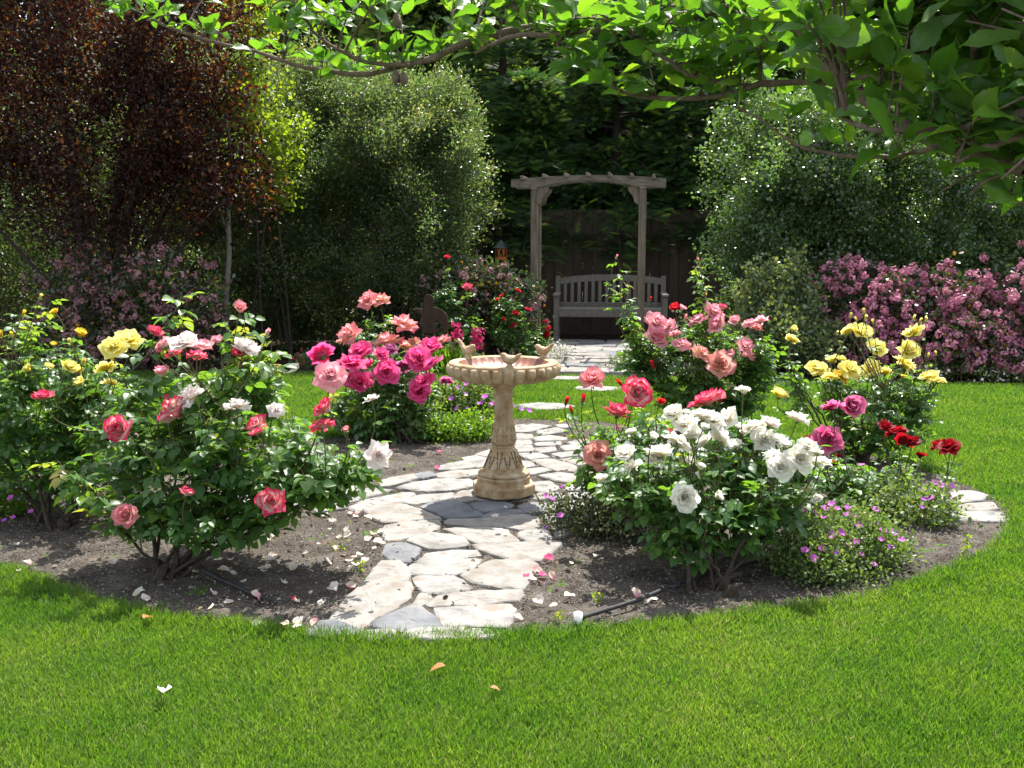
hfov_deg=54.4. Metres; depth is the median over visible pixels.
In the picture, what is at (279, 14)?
broadleaf tree
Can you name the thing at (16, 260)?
tall shrub
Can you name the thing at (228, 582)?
irrigation pipe
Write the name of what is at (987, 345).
hawthorn shrub
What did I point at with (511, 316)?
rose bush
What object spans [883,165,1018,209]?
broadleaf tree
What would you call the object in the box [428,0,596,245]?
redwood tree
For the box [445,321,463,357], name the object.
stock flower
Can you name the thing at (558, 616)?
weed
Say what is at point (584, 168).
evergreen tree
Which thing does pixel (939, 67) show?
althea tree
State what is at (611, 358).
grey edging plant
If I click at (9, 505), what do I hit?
geranium mound
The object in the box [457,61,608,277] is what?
redwood tree
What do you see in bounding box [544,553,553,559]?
fallen petal
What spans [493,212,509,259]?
bird feeder
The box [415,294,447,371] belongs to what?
garden ornament
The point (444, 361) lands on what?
lime tuft
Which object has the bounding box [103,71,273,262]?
evergreen tree
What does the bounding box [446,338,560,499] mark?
birdbath
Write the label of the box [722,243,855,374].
grey green shrub
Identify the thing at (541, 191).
garden arbor
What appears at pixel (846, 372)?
rose bush
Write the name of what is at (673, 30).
redwood tree
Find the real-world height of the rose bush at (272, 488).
1.164 m
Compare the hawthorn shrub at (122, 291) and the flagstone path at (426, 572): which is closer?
the flagstone path at (426, 572)
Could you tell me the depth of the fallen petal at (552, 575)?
3.99 m
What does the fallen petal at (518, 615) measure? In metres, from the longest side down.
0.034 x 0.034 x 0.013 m
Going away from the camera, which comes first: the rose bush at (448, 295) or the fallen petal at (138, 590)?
the fallen petal at (138, 590)
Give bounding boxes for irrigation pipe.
[200,567,276,604]
[573,556,772,627]
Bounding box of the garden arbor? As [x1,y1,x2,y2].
[511,172,665,346]
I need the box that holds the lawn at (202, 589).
[0,373,1022,767]
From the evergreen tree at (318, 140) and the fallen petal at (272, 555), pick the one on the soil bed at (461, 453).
the fallen petal at (272, 555)
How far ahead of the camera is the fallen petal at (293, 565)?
4.11 m
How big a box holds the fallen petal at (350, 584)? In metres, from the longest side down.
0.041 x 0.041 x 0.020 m
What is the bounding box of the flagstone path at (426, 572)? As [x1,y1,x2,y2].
[238,423,1006,643]
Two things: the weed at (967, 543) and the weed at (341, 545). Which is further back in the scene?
the weed at (341, 545)
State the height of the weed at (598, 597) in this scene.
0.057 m
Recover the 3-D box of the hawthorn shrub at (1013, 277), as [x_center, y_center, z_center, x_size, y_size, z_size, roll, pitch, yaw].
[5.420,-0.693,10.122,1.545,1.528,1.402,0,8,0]
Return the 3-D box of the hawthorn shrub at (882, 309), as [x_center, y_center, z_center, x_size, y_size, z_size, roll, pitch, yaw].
[3.774,-0.762,10.482,1.586,1.334,1.604,0,8,0]
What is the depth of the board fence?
14.49 m
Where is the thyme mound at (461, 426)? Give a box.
[414,401,493,444]
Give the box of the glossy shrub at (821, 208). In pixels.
[678,67,1023,351]
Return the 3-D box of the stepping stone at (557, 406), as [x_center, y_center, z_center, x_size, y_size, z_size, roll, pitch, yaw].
[0.260,0.200,8.158,0.548,0.059,0.317,0,8,0]
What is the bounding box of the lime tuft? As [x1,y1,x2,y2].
[429,346,476,373]
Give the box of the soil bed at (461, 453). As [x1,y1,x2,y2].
[0,418,1008,632]
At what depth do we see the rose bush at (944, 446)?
5.11 m
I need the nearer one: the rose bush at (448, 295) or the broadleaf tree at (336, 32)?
the rose bush at (448, 295)
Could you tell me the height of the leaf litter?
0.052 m
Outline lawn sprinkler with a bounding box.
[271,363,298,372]
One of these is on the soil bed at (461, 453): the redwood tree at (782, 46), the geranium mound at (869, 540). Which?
the geranium mound at (869, 540)
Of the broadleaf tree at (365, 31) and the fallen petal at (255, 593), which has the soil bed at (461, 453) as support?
the fallen petal at (255, 593)
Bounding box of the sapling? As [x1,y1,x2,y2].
[181,34,284,364]
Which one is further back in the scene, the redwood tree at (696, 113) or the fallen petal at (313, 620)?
the redwood tree at (696, 113)
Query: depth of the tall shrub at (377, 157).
11.70 m
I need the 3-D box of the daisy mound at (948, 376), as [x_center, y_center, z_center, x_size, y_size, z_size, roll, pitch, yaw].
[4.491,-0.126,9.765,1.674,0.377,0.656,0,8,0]
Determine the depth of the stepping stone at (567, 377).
9.80 m
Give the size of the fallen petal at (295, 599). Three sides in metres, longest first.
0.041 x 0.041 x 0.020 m
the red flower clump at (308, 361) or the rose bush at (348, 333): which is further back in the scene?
the red flower clump at (308, 361)
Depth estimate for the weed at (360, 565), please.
4.10 m
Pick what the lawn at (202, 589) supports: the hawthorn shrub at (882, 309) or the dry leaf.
the dry leaf
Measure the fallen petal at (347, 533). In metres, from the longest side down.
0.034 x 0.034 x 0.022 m
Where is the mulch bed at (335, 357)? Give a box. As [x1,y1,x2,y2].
[0,320,1023,383]
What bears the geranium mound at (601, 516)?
on the soil bed at (461, 453)
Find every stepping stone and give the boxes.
[513,402,575,410]
[553,376,578,380]
[575,386,619,391]
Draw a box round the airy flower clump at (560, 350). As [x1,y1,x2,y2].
[548,338,581,360]
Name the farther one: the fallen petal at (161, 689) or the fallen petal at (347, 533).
the fallen petal at (347, 533)
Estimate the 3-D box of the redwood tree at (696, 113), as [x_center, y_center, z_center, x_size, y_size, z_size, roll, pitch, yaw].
[2.811,-2.998,15.110,3.256,4.355,2.956,0,8,0]
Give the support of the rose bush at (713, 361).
on the lawn at (202, 589)
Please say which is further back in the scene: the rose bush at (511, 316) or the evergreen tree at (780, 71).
the evergreen tree at (780, 71)
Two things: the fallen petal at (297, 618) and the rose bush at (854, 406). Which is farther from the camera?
the rose bush at (854, 406)
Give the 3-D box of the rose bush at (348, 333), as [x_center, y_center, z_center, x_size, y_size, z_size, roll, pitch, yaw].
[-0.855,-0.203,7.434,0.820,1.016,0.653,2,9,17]
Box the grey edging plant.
[598,348,631,368]
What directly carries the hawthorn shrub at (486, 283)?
on the mulch bed at (335, 357)
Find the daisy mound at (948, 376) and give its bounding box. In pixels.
[889,353,1023,383]
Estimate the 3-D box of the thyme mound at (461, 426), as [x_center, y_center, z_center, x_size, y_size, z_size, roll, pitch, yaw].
[-0.370,0.263,6.887,0.642,0.255,0.616,0,8,0]
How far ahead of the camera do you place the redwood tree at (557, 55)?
16.52 m
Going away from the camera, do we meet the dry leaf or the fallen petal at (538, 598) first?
the dry leaf
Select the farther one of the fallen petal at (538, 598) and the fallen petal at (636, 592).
the fallen petal at (636, 592)
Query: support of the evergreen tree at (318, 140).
on the ground at (716, 294)
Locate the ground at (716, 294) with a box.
[324,246,998,383]
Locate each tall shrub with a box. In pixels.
[0,16,312,350]
[163,27,508,357]
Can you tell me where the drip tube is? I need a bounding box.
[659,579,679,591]
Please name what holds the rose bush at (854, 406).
on the soil bed at (461, 453)
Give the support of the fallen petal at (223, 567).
on the soil bed at (461, 453)
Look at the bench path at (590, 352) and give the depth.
11.64 m
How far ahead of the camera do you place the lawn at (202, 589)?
3.11 m
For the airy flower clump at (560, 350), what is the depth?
11.21 m
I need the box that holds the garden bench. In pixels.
[553,274,668,340]
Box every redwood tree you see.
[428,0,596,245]
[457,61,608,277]
[483,0,660,317]
[526,0,715,317]
[584,15,763,303]
[603,48,773,308]
[680,13,831,208]
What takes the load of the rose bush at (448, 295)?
on the mulch bed at (335, 357)
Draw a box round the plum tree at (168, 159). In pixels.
[0,0,290,365]
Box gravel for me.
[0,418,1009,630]
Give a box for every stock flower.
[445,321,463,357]
[459,327,485,355]
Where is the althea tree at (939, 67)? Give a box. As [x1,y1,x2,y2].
[90,0,1023,215]
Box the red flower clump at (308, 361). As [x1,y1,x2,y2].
[288,347,317,370]
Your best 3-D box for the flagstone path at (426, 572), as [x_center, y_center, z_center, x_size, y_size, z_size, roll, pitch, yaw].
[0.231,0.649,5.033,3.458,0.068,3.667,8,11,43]
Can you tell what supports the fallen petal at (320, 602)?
on the soil bed at (461, 453)
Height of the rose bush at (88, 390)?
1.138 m
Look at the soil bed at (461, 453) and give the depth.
4.19 m
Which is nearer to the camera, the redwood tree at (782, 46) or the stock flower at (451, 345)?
the stock flower at (451, 345)
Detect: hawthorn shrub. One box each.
[15,226,242,371]
[407,250,554,355]
[791,248,949,374]
[884,251,1023,382]
[971,240,1023,374]
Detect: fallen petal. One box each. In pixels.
[133,586,143,595]
[141,593,149,599]
[157,684,171,691]
[217,565,229,571]
[251,590,260,599]
[268,551,277,559]
[289,562,297,570]
[290,595,299,601]
[292,616,302,622]
[310,618,317,624]
[317,599,325,604]
[327,582,337,590]
[343,530,350,536]
[345,581,355,587]
[514,613,522,619]
[532,565,541,571]
[533,594,543,603]
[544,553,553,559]
[549,571,556,579]
[564,591,574,595]
[632,587,640,597]
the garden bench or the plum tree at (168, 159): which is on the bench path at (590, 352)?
the garden bench
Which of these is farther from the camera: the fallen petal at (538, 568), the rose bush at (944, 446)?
the rose bush at (944, 446)
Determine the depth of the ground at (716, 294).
18.07 m
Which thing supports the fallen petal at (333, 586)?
on the soil bed at (461, 453)
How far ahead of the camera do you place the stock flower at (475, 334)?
10.01 m
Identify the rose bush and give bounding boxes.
[0,293,162,531]
[27,291,392,581]
[306,336,453,444]
[336,289,450,426]
[433,255,487,349]
[486,288,554,356]
[555,365,725,508]
[587,385,832,597]
[601,254,786,423]
[772,308,945,467]
[803,418,962,512]
[805,395,893,511]
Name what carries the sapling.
on the mulch bed at (335, 357)
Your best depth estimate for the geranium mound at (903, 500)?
4.79 m
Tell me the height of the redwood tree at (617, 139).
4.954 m
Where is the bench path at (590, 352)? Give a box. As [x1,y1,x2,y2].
[536,339,698,375]
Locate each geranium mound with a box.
[0,433,136,521]
[426,376,531,422]
[529,469,662,547]
[751,486,929,591]
[854,460,983,533]
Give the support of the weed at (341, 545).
on the soil bed at (461, 453)
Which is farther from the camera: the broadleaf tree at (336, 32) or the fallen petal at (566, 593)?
the broadleaf tree at (336, 32)
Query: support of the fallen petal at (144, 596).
on the soil bed at (461, 453)
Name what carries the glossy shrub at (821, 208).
on the mulch bed at (335, 357)
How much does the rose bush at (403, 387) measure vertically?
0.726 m
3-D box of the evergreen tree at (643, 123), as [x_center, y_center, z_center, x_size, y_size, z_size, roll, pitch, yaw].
[3.619,-5.112,19.998,5.581,7.262,3.537,0,8,0]
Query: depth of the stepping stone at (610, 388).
9.09 m
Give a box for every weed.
[331,537,349,550]
[352,557,366,571]
[549,609,567,623]
[591,591,604,603]
[959,533,974,556]
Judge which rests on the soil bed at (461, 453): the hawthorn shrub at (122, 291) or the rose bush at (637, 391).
the rose bush at (637, 391)
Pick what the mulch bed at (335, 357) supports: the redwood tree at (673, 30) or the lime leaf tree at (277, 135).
the lime leaf tree at (277, 135)
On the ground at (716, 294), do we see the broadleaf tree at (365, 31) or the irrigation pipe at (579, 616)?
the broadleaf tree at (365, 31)
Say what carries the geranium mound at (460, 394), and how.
on the soil bed at (461, 453)
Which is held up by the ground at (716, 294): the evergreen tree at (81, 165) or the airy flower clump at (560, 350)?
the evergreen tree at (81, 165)
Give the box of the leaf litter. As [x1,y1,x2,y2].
[2,418,999,628]
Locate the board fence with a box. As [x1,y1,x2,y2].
[0,209,1021,334]
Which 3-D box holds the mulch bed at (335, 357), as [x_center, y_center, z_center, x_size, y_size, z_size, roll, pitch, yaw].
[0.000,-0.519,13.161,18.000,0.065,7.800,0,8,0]
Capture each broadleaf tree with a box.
[0,0,111,278]
[0,0,311,225]
[207,0,482,162]
[319,0,541,268]
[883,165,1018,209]
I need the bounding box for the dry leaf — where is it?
[430,662,444,670]
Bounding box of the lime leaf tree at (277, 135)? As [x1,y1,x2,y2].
[212,0,320,357]
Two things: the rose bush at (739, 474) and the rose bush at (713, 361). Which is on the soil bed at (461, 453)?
the rose bush at (739, 474)
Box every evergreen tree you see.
[10,97,110,205]
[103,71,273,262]
[273,36,467,285]
[470,6,681,306]
[609,15,789,292]
[757,60,947,288]
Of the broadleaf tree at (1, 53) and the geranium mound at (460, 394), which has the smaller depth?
the geranium mound at (460, 394)

